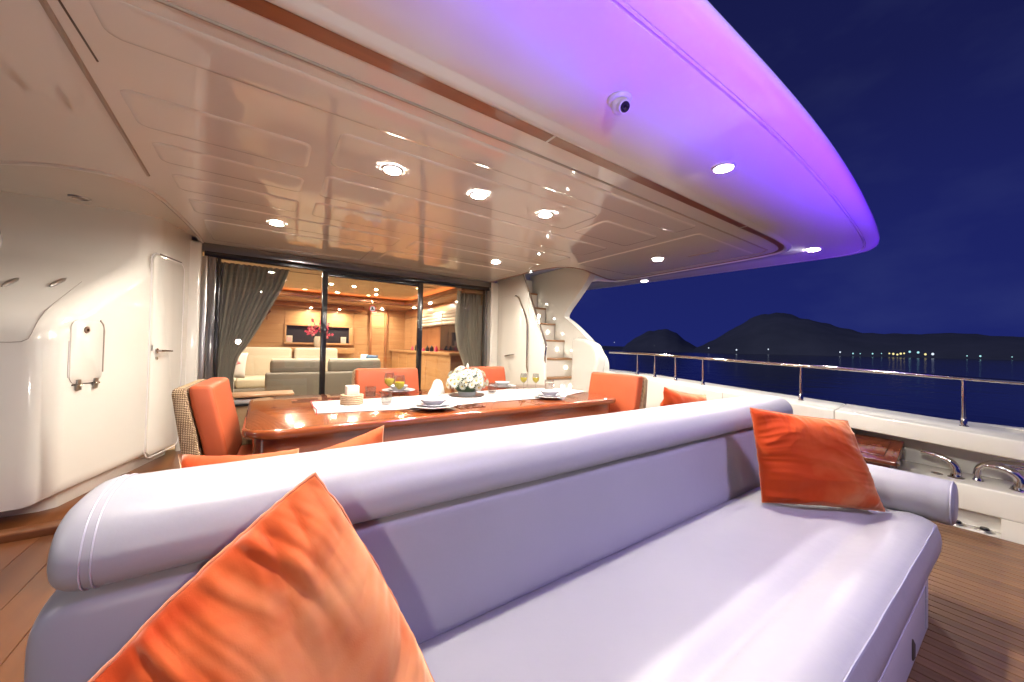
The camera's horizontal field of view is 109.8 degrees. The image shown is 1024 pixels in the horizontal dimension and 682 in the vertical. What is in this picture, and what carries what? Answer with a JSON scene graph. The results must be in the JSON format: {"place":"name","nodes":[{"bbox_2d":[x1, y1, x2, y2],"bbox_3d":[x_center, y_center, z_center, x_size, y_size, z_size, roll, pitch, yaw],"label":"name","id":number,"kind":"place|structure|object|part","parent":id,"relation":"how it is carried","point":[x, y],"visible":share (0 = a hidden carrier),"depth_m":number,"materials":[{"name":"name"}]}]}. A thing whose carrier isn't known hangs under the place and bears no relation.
{"place":"outdoors","nodes":[
{"label":"outdoors","id":0,"kind":"place"},
{"bbox_2d":[0,165,194,236],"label":"side ceiling","id":1,"kind":"structure","parent":0,"point":[99,190],"depth_m":2.79,"materials":[{"name":"white paint"}]},
{"bbox_2d":[67,194,91,201],"bbox_3d":[-3.547,-1.171,2.953,0.132,0.010,0.132,2,-1,-35],"label":"unlit downlight","id":2,"kind":"object","parent":1,"relation":"attached to","point":[80,198],"visible":1,"depth_m":2.95,"materials":[{"name":"brown metal"}]},
{"bbox_2d":[234,396,274,404],"bbox_3d":[-2.920,0.667,4.088,0.380,0.059,0.230,2,-1,-35],"label":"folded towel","id":3,"kind":"object","parent":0,"point":[242,400],"visible":0.4,"depth_m":3.95,"materials":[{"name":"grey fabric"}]},
{"bbox_2d":[192,240,493,311],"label":"saloon ceiling","id":4,"kind":"structure","parent":0,"point":[302,288],"depth_m":7.23,"materials":[{"name":"brown wood"}]},
{"bbox_2d":[218,262,289,399],"bbox_3d":[-3.234,0.108,4.475,0.752,2.090,0.094,2,-1,-35],"label":"curtain","id":5,"kind":"object","parent":4,"relation":"hanging from","point":[249,294],"visible":0.64,"depth_m":4.40,"materials":[{"name":"grey fabric"}]},
{"bbox_2d":[455,290,481,366],"bbox_3d":[-0.749,0.190,6.160,0.494,2.090,0.085,2,-1,-35],"label":"curtain","id":6,"kind":"object","parent":4,"relation":"hanging from","point":[468,321],"visible":0.56,"depth_m":6.16,"materials":[{"name":"grey fabric"}]},
{"bbox_2d":[192,237,561,282],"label":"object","id":7,"kind":"structure","parent":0,"point":[527,275],"depth_m":6.48,"materials":[{"name":"white"}]},
{"bbox_2d":[0,0,783,281],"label":"ceiling","id":8,"kind":"structure","parent":0,"point":[238,123],"depth_m":2.05,"materials":[{"name":"beige"}]},
{"bbox_2d":[268,220,284,226],"bbox_3d":[-2.148,-1.070,3.281,0.132,0.012,0.132,2,-1,-35],"label":"ceiling light","id":9,"kind":"object","parent":8,"relation":"attached to","point":[276,223],"visible":1,"depth_m":3.27,"materials":[{"name":"white plastic"}]},
{"bbox_2d":[381,164,403,175],"bbox_3d":[-0.741,-1.060,2.230,0.132,0.012,0.132,2,-1,-35],"label":"ceiling light","id":10,"kind":"object","parent":8,"relation":"attached to","point":[393,169],"visible":1,"depth_m":2.22,"materials":[{"name":"white plastic"}]},
{"bbox_2d":[470,191,487,199],"bbox_3d":[-0.237,-1.043,2.576,0.132,0.012,0.132,2,-1,-35],"label":"ceiling light","id":11,"kind":"object","parent":8,"relation":"attached to","point":[479,195],"visible":1,"depth_m":2.57,"materials":[{"name":"white plastic"}]},
{"bbox_2d":[537,211,552,217],"bbox_3d":[0.270,-1.026,2.925,0.132,0.012,0.132,2,-1,-35],"label":"ceiling light","id":12,"kind":"object","parent":8,"relation":"attached to","point":[545,214],"visible":1,"depth_m":2.91,"materials":[{"name":"white plastic"}]},
{"bbox_2d":[652,258,662,260],"bbox_3d":[1.741,-0.971,4.299,0.132,0.012,0.132,2,-1,-35],"label":"ceiling light","id":13,"kind":"object","parent":8,"relation":"attached to","point":[657,259],"visible":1,"depth_m":4.28,"materials":[{"name":"white plastic"}]},
{"bbox_2d":[688,250,718,256],"bbox_3d":[2.129,-0.971,4.012,0.040,0.009,0.330,2,-1,-35],"label":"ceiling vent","id":14,"kind":"object","parent":8,"relation":"attached to","point":[703,253],"visible":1,"depth_m":3.99,"materials":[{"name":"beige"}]},
{"bbox_2d":[0,450,1023,681],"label":"deck","id":15,"kind":"structure","parent":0,"point":[974,631],"depth_m":1.72,"materials":[{"name":"brown wood"}]},
{"bbox_2d":[0,520,61,543],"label":"deck sill","id":16,"kind":"structure","parent":15,"relation":"on","point":[26,532],"depth_m":2.16,"materials":[{"name":"brown wood"}]},
{"bbox_2d":[0,191,191,516],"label":"port cabinet","id":17,"kind":"object","parent":15,"relation":"on","point":[93,319],"visible":0.96,"depth_m":2.82,"materials":[{"name":"white plastic"}]},
{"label":"door","id":18,"kind":"part","parent":17,"relation":"part of","materials":[{"name":"white plastic"}]},
{"bbox_2d":[175,240,202,450],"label":"pillar","id":19,"kind":"structure","parent":15,"relation":"on","point":[196,253],"depth_m":3.94,"materials":[{"name":"white paint"}]},
{"bbox_2d":[171,377,251,455],"bbox_3d":[-1.678,0.729,2.316,0.660,0.955,0.710,2,-1,-32],"label":"rattan chair","id":20,"kind":"object","parent":15,"relation":"on","point":[206,419],"visible":0.4,"depth_m":1.97,"materials":[{"name":"orange leather"}]},
{"bbox_2d":[232,390,293,431],"bbox_3d":[-2.894,0.904,4.111,0.660,0.620,0.340,2,-1,-35],"label":"side table","id":21,"kind":"object","parent":15,"relation":"on","point":[241,410],"visible":0.14,"depth_m":3.96,"materials":[{"name":"brown wood"}]},
{"bbox_2d":[197,242,490,393],"bbox_3d":[-1.954,0.103,5.086,3.750,2.305,0.125,2,-1,-35],"label":"sliding door","id":22,"kind":"structure","parent":15,"relation":"on","point":[210,293],"depth_m":4.66,"materials":[{"name":"grey metal"}]},
{"bbox_2d":[369,305,375,311],"bbox_3d":[-1.957,-0.454,5.051,0.096,0.096,0.005,2,-1,-35],"label":"door sticker","id":23,"kind":"object","parent":22,"relation":"attached to","point":[372,308],"depth_m":5.05,"materials":[{"name":"white plastic"}]},
{"bbox_2d":[352,368,418,391],"bbox_3d":[-1.191,0.762,3.584,0.710,0.955,0.660,2,-1,-35],"label":"rattan chair","id":24,"kind":"object","parent":15,"relation":"on","point":[370,379],"visible":0.2,"depth_m":3.66,"materials":[{"name":"orange fabric"}]},
{"bbox_2d":[242,384,615,453],"bbox_3d":[-0.543,0.869,3.143,2.885,0.752,1.400,2,-1,-35],"label":"dining table","id":25,"kind":"object","parent":15,"relation":"on","point":[277,424],"visible":0.63,"depth_m":2.38,"materials":[{"name":"brown wood"}]},
{"bbox_2d":[382,385,414,392],"bbox_3d":[-1.074,0.452,3.411,0.304,0.064,0.304,2,-1,-35],"label":"plate setting","id":26,"kind":"object","parent":25,"relation":"on","point":[394,389],"visible":0.91,"depth_m":3.35,"materials":[{"name":"white ceramic"}]},
{"bbox_2d":[409,397,456,409],"bbox_3d":[-0.557,0.440,2.553,0.334,0.064,0.334,2,-1,-35],"label":"plate setting","id":27,"kind":"object","parent":25,"relation":"on","point":[431,403],"visible":1,"depth_m":2.50,"materials":[{"name":"white ceramic"}]},
{"bbox_2d":[431,379,444,393],"bbox_3d":[-0.693,0.420,3.359,0.143,0.135,0.088,2,-1,-35],"label":"napkin","id":28,"kind":"object","parent":25,"relation":"on","point":[437,383],"visible":0.67,"depth_m":3.34,"materials":[{"name":"grey fabric"}]},
{"bbox_2d":[311,388,585,413],"bbox_3d":[-0.336,0.494,3.191,2.531,0.009,0.698,2,-1,-35],"label":"table runner","id":29,"kind":"object","parent":25,"relation":"on","point":[370,404],"visible":0.69,"depth_m":2.92,"materials":[{"name":"grey fabric"}]},
{"bbox_2d":[340,384,363,404],"bbox_3d":[-1.186,0.394,2.667,0.163,0.144,0.163,2,-1,-35],"label":"candle holder","id":30,"kind":"object","parent":29,"relation":"on","point":[352,395],"visible":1,"depth_m":2.62,"materials":[{"name":"beige wicker"}]},
{"bbox_2d":[384,372,394,396],"bbox_3d":[-1.032,0.369,3.027,0.087,0.211,0.087,2,-1,-35],"label":"juice glass","id":31,"kind":"object","parent":29,"relation":"on","point":[389,381],"visible":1,"depth_m":3.01,"materials":[{"name":"yellow"}]},
{"bbox_2d":[394,381,404,400],"bbox_3d":[-0.881,0.371,2.816,0.086,0.207,0.086,2,-1,-35],"label":"juice glass","id":32,"kind":"object","parent":29,"relation":"on","point":[399,385],"visible":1,"depth_m":2.79,"materials":[{"name":"yellow glass"}]},
{"bbox_2d":[427,387,440,395],"bbox_3d":[-0.687,0.445,3.190,0.131,0.080,0.080,2,-1,-35],"label":"napkin","id":33,"kind":"object","parent":29,"relation":"on","point":[433,391],"visible":1,"depth_m":3.17,"materials":[{"name":"grey fabric"}]},
{"bbox_2d":[449,392,484,396],"bbox_3d":[-0.410,0.488,3.273,0.330,0.009,0.330,2,-1,-35],"label":"flower tray","id":34,"kind":"object","parent":29,"relation":"on","point":[455,394],"visible":0.64,"depth_m":3.24,"materials":[{"name":"silver metal"}]},
{"bbox_2d":[445,363,488,395],"bbox_3d":[-0.410,0.346,3.268,0.370,0.291,0.368,1,-1,16],"label":"flower bouquet","id":35,"kind":"object","parent":34,"relation":"on","point":[466,382],"visible":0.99,"depth_m":3.17,"materials":[{"name":"white plant"}]},
{"bbox_2d":[545,379,553,389],"bbox_3d":[0.396,0.467,3.815,0.100,0.110,0.099,2,-1,-35],"label":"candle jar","id":36,"kind":"object","parent":29,"relation":"on","point":[548,385],"visible":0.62,"depth_m":3.78,"materials":[{"name":"glass"}]},
{"bbox_2d":[533,389,566,398],"bbox_3d":[0.340,0.479,3.243,0.304,0.064,0.304,2,-1,-35],"label":"plate setting","id":37,"kind":"object","parent":29,"relation":"on","point":[549,394],"visible":1,"depth_m":3.18,"materials":[{"name":"white ceramic"}]},
{"bbox_2d":[559,384,566,392],"bbox_3d":[0.503,0.469,3.571,0.098,0.095,0.056,2,-1,-35],"label":"napkin","id":38,"kind":"object","parent":29,"relation":"on","point":[562,389],"visible":0.98,"depth_m":3.55,"materials":[{"name":"grey fabric"}]},
{"bbox_2d":[454,404,485,408],"bbox_3d":[-0.321,0.487,2.690,0.206,0.005,0.140,2,-1,-35],"label":"slatted mat","id":39,"kind":"object","parent":25,"relation":"on","point":[470,406],"visible":0.91,"depth_m":2.68,"materials":[{"name":"brown wood"}]},
{"bbox_2d":[489,381,515,387],"bbox_3d":[-0.106,0.482,3.979,0.304,0.064,0.304,2,-1,-35],"label":"plate setting","id":40,"kind":"object","parent":25,"relation":"on","point":[502,384],"visible":1,"depth_m":3.91,"materials":[{"name":"white ceramic"}]},
{"bbox_2d":[454,366,505,385],"bbox_3d":[-0.261,0.793,4.224,0.710,0.955,0.660,2,-1,-35],"label":"rattan chair","id":41,"kind":"object","parent":15,"relation":"on","point":[493,374],"visible":0.11,"depth_m":4.42,"materials":[{"name":"orange fabric"}]},
{"bbox_2d":[24,394,958,681],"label":"deck sofa","id":42,"kind":"object","parent":15,"relation":"on","point":[658,544],"visible":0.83,"depth_m":1.03,"materials":[{"name":"white leather"}]},
{"bbox_2d":[88,472,434,681],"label":"throw pillow","id":43,"kind":"object","parent":42,"relation":"on","point":[291,586],"visible":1,"depth_m":0.55,"materials":[{"name":"orange fabric"}]},
{"bbox_2d":[750,407,885,511],"bbox_3d":[1.494,0.575,1.774,0.567,0.458,0.193,1,-1,6],"label":"throw pillow","id":44,"kind":"object","parent":42,"relation":"on","point":[805,460],"visible":1,"depth_m":1.71,"materials":[{"name":"orange fabric"}]},
{"bbox_2d":[489,283,498,366],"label":"pillar","id":45,"kind":"structure","parent":15,"relation":"on","point":[494,289],"depth_m":6.13,"materials":[{"name":"white paint"}]},
{"bbox_2d":[497,274,571,388],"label":"stairs","id":46,"kind":"structure","parent":15,"relation":"on","point":[529,347],"depth_m":5.67,"materials":[{"name":"white plastic"}]},
{"bbox_2d":[500,292,528,384],"bbox_3d":[0.022,0.229,5.768,0.015,1.950,0.760,2,-1,-35],"label":"side door","id":47,"kind":"structure","parent":46,"relation":"in","point":[513,320],"depth_m":5.74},
{"bbox_2d":[530,268,608,391],"bbox_3d":[0.814,0.049,5.980,0.320,2.550,1.870,2,-1,-35],"label":"stair fairing","id":48,"kind":"object","parent":15,"relation":"on","point":[560,292],"visible":0.56,"depth_m":5.86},
{"bbox_2d":[588,372,647,412],"bbox_3d":[0.886,0.804,3.522,0.607,0.955,0.653,2,-1,-38],"label":"rattan chair","id":49,"kind":"object","parent":15,"relation":"on","point":[628,392],"visible":0.22,"depth_m":3.49,"materials":[{"name":"orange leather"}]},
{"bbox_2d":[604,369,1023,544],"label":"bulwark","id":50,"kind":"object","parent":15,"relation":"attached to","point":[993,502],"visible":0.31,"depth_m":2.69,"materials":[{"name":"beige"}]},
{"bbox_2d":[609,351,1023,426],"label":"stern rail","id":51,"kind":"object","parent":50,"relation":"on","point":[963,418],"visible":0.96,"depth_m":3.19,"materials":[{"name":"silver metal"}]},
{"bbox_2d":[855,434,904,467],"bbox_3d":[2.782,0.880,2.982,0.290,0.192,0.635,2,-1,-35],"label":"wooden box","id":52,"kind":"object","parent":50,"relation":"on","point":[883,452],"visible":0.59,"depth_m":2.79,"materials":[{"name":"brown wood"}]},
{"bbox_2d":[921,449,964,479],"bbox_3d":[3.219,0.919,2.690,0.090,0.177,0.218,2,-1,-35],"label":"mooring horn","id":53,"kind":"object","parent":50,"relation":"on","point":[956,472],"visible":1,"depth_m":2.65,"materials":[{"name":"silver metal"}]},
{"bbox_2d":[954,520,966,526],"bbox_3d":[3.168,1.289,2.561,0.092,0.022,0.091,2,-1,-35],"label":"deck fitting","id":54,"kind":"object","parent":50,"relation":"on","point":[959,523],"visible":0.62,"depth_m":2.54,"materials":[{"name":"silver metal"}]},
{"bbox_2d":[974,526,995,533],"bbox_3d":[3.236,1.289,2.462,0.092,0.022,0.091,2,-1,-35],"label":"deck fitting","id":55,"kind":"object","parent":50,"relation":"on","point":[984,529],"visible":1,"depth_m":2.45,"materials":[{"name":"silver metal"}]},
{"bbox_2d":[972,460,1023,492],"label":"mooring bollard","id":56,"kind":"object","parent":50,"relation":"on","point":[1009,468],"visible":0.96,"depth_m":2.45,"materials":[{"name":"silver metal"}]},
{"bbox_3d":[0.233,1.020,1.950,2.890,0.440,0.485,2,-1,-35],"label":"dining bench","id":57,"kind":"object","parent":15,"relation":"on","visible":0},
{"bbox_2d":[178,448,298,467],"bbox_3d":[-0.814,0.540,1.077,0.290,0.445,0.160,2,-1,-35],"label":"throw pillow","id":58,"kind":"object","parent":57,"relation":"on","point":[186,460],"visible":0.09,"depth_m":1.03,"materials":[{"name":"orange fabric"}]},
{"bbox_2d":[318,425,383,450],"bbox_3d":[-0.609,0.537,1.247,0.360,0.465,0.183,2,-1,-35],"label":"throw pillow","id":59,"kind":"object","parent":57,"relation":"on","point":[374,436],"visible":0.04,"depth_m":1.26,"materials":[{"name":"orange fabric"}]},
{"bbox_2d":[660,387,706,405],"bbox_3d":[1.174,0.560,2.484,0.540,0.518,0.186,2,-1,-35],"label":"throw pillow","id":60,"kind":"object","parent":57,"relation":"on","point":[672,397],"visible":0.17,"depth_m":2.33,"materials":[{"name":"orange fabric"}]},
{"bbox_2d":[265,0,879,290],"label":"overhang","id":61,"kind":"object","parent":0,"point":[702,83],"visible":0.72,"depth_m":1.54,"materials":[{"name":"white"}]},
{"bbox_2d":[607,91,631,115],"bbox_3d":[0.473,-1.026,1.577,0.104,0.087,0.108,2,-1,-35],"label":"security camera","id":62,"kind":"object","parent":61,"relation":"attached to","point":[618,102],"visible":1,"depth_m":1.54,"materials":[{"name":"white plastic"}]},
{"bbox_2d":[711,162,736,173],"bbox_3d":[1.263,-1.033,2.147,0.132,0.012,0.132,2,-1,-35],"label":"ceiling light","id":63,"kind":"object","parent":61,"relation":"attached to","point":[723,167],"visible":1,"depth_m":2.14,"materials":[{"name":"white plastic"}]},
{"bbox_2d":[806,247,821,251],"bbox_3d":[3.187,-0.963,3.796,0.132,0.012,0.132,2,-1,-35],"label":"ceiling light","id":64,"kind":"object","parent":61,"relation":"attached to","point":[814,249],"visible":1,"depth_m":3.78,"materials":[{"name":"white plastic"}]},
{"bbox_2d":[601,346,623,350],"bbox_3d":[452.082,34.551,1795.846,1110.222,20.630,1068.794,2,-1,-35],"label":"hill","id":65,"kind":"structure","parent":0,"point":[612,347],"depth_m":1419.31,"materials":[{"name":"black"}]},
{"bbox_2d":[622,329,696,351],"bbox_3d":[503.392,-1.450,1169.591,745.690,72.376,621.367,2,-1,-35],"label":"hill","id":66,"kind":"structure","parent":0,"point":[664,340],"depth_m":909.91,"materials":[{"name":"black"}]},
{"bbox_2d":[569,0,1023,346],"label":"sky","id":67,"kind":"structure","parent":0,"point":[922,101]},
{"bbox_2d":[603,350,1023,427],"bbox_3d":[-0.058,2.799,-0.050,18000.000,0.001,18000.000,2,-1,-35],"label":"sea","id":68,"kind":"structure","parent":0,"point":[995,403],"depth_m":39.72,"materials":[{"name":"blue liquid"}]},
{"bbox_2d":[690,312,1023,359],"bbox_3d":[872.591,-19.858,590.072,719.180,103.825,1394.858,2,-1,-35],"label":"hill","id":69,"kind":"structure","parent":0,"point":[782,333],"depth_m":645.52,"materials":[{"name":"black"}]},
{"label":"saloon floor","id":70,"kind":"structure","parent":0,"visible":0},
{"bbox_2d":[234,347,337,398],"bbox_3d":[-4.402,0.664,6.437,2.720,1.080,2.600,2,-1,-35],"label":"saloon corner sofa","id":71,"kind":"object","parent":70,"relation":"on","point":[258,361],"visible":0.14,"depth_m":7.24,"materials":[{"name":"grey fabric"}]},
{"bbox_2d":[234,353,247,377],"bbox_3d":[-4.533,0.390,5.830,0.434,0.440,0.209,2,-1,-43],"label":"throw pillow","id":72,"kind":"object","parent":71,"relation":"on","point":[240,369],"visible":0.4,"depth_m":5.88,"materials":[{"name":"white fabric"}]},
{"bbox_2d":[264,359,380,396],"bbox_3d":[-3.247,0.750,6.333,1.830,0.892,0.880,2,-1,-35],"label":"grey backed sofa","id":73,"kind":"object","parent":70,"relation":"on","point":[299,376],"visible":0.52,"depth_m":5.83,"materials":[{"name":"grey fabric"}]},
{"bbox_2d":[360,354,367,358],"bbox_3d":[-2.754,0.377,6.646,0.120,0.270,0.147,1,-1,2],"label":"throw pillow","id":74,"kind":"object","parent":73,"relation":"on","point":[362,356],"visible":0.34,"depth_m":6.66,"materials":[{"name":"grey fabric"}]},
{"bbox_2d":[366,355,377,358],"bbox_3d":[-2.635,0.385,6.707,0.280,0.280,0.131,2,-1,-35],"label":"throw pillow","id":75,"kind":"object","parent":73,"relation":"on","point":[371,356],"visible":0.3,"depth_m":6.70,"materials":[{"name":"white fabric"}]},
{"bbox_2d":[247,306,405,367],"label":"saloon back wall","id":76,"kind":"structure","parent":70,"relation":"on","point":[380,333],"depth_m":8.82,"materials":[{"name":"brown wood"}]},
{"bbox_2d":[286,335,292,341],"bbox_3d":[-5.030,-0.047,8.126,0.120,0.155,0.018,2,-1,-35],"label":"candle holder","id":77,"kind":"object","parent":76,"relation":"attached to","point":[288,338],"visible":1,"depth_m":8.11,"materials":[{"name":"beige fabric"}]},
{"bbox_2d":[288,347,353,352],"bbox_3d":[-4.384,0.216,8.259,1.350,0.120,0.380,2,-1,-35],"label":"console table","id":78,"kind":"object","parent":76,"relation":"attached to","point":[345,350],"visible":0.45,"depth_m":8.34,"materials":[{"name":"brown wood"}]},
{"bbox_2d":[305,318,333,347],"bbox_3d":[-4.442,-0.189,8.282,0.582,0.688,0.207,2,-1,-38],"label":"flower vase","id":79,"kind":"object","parent":78,"relation":"on","point":[311,329],"visible":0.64,"depth_m":8.21,"materials":[{"name":"pink plant"}]},
{"bbox_2d":[341,337,345,343],"bbox_3d":[-4.108,-0.016,8.761,0.120,0.155,0.018,2,-1,-35],"label":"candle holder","id":80,"kind":"object","parent":76,"relation":"attached to","point":[343,340],"visible":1,"depth_m":8.76,"materials":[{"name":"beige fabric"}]},
{"bbox_2d":[389,295,482,388],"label":"saloon side wall","id":81,"kind":"structure","parent":70,"relation":"on","point":[443,361],"depth_m":7.56,"materials":[{"name":"brown wood"}]},
{"bbox_2d":[391,352,398,367],"bbox_3d":[-2.969,0.747,9.134,0.020,0.950,0.580,2,-1,-35],"label":"cupboard door","id":82,"kind":"structure","parent":81,"relation":"in","point":[395,355],"depth_m":9.10,"materials":[{"name":"brown wood"}]},
{"bbox_2d":[399,352,406,367],"bbox_3d":[-2.629,0.745,8.640,0.020,0.950,0.580,2,-1,-35],"label":"cupboard door","id":83,"kind":"structure","parent":81,"relation":"in","point":[402,355],"depth_m":8.62,"materials":[{"name":"brown wood"}]},
{"bbox_2d":[406,353,415,367],"bbox_3d":[-2.289,0.743,8.145,0.020,0.950,0.580,2,-1,-35],"label":"cupboard door","id":84,"kind":"structure","parent":81,"relation":"in","point":[411,357],"depth_m":8.11,"materials":[{"name":"brown wood"}]},
{"bbox_2d":[415,354,425,388],"bbox_3d":[-1.949,0.741,7.651,0.020,0.950,0.580,2,-1,-35],"label":"cupboard door","id":85,"kind":"structure","parent":81,"relation":"in","point":[423,362],"depth_m":7.49,"materials":[{"name":"brown wood"}]},
{"bbox_2d":[425,354,436,388],"bbox_3d":[-1.609,0.740,7.157,0.020,0.950,0.580,2,-1,-35],"label":"cupboard door","id":86,"kind":"structure","parent":81,"relation":"in","point":[431,360],"depth_m":7.16,"materials":[{"name":"brown wood"}]},
{"bbox_2d":[422,326,440,349],"bbox_3d":[-1.874,-0.057,8.215,0.020,0.510,1.180,2,-1,-35],"label":"window glass","id":87,"kind":"structure","parent":81,"relation":"in","point":[430,335],"depth_m":8.12,"materials":[{"name":"glass"}]},
{"bbox_2d":[422,312,442,326],"bbox_3d":[-1.836,-0.467,8.073,0.092,0.295,1.381,2,-1,-35],"label":"roman blind","id":88,"kind":"object","parent":81,"relation":"attached to","point":[431,320],"visible":0.69,"depth_m":7.88,"materials":[{"name":"beige fabric"}]},
{"bbox_2d":[437,355,450,387],"bbox_3d":[-1.269,0.738,6.662,0.020,0.950,0.580,2,-1,-35],"label":"cupboard door","id":89,"kind":"structure","parent":81,"relation":"in","point":[443,361],"depth_m":6.64,"materials":[{"name":"brown wood"}]},
{"bbox_2d":[442,310,455,324],"bbox_3d":[-1.034,-0.471,6.907,0.092,0.295,1.351,2,-1,-35],"label":"roman blind","id":90,"kind":"object","parent":81,"relation":"attached to","point":[448,317],"visible":0.38,"depth_m":7.18,"materials":[{"name":"beige fabric"}]},
{"bbox_2d":[440,325,458,350],"bbox_3d":[-1.037,-0.062,6.995,0.025,0.510,1.700,2,-1,-35],"label":"window glass","id":91,"kind":"structure","parent":81,"relation":"in","point":[448,342],"depth_m":7.35,"materials":[{"name":"black"}]}
]}

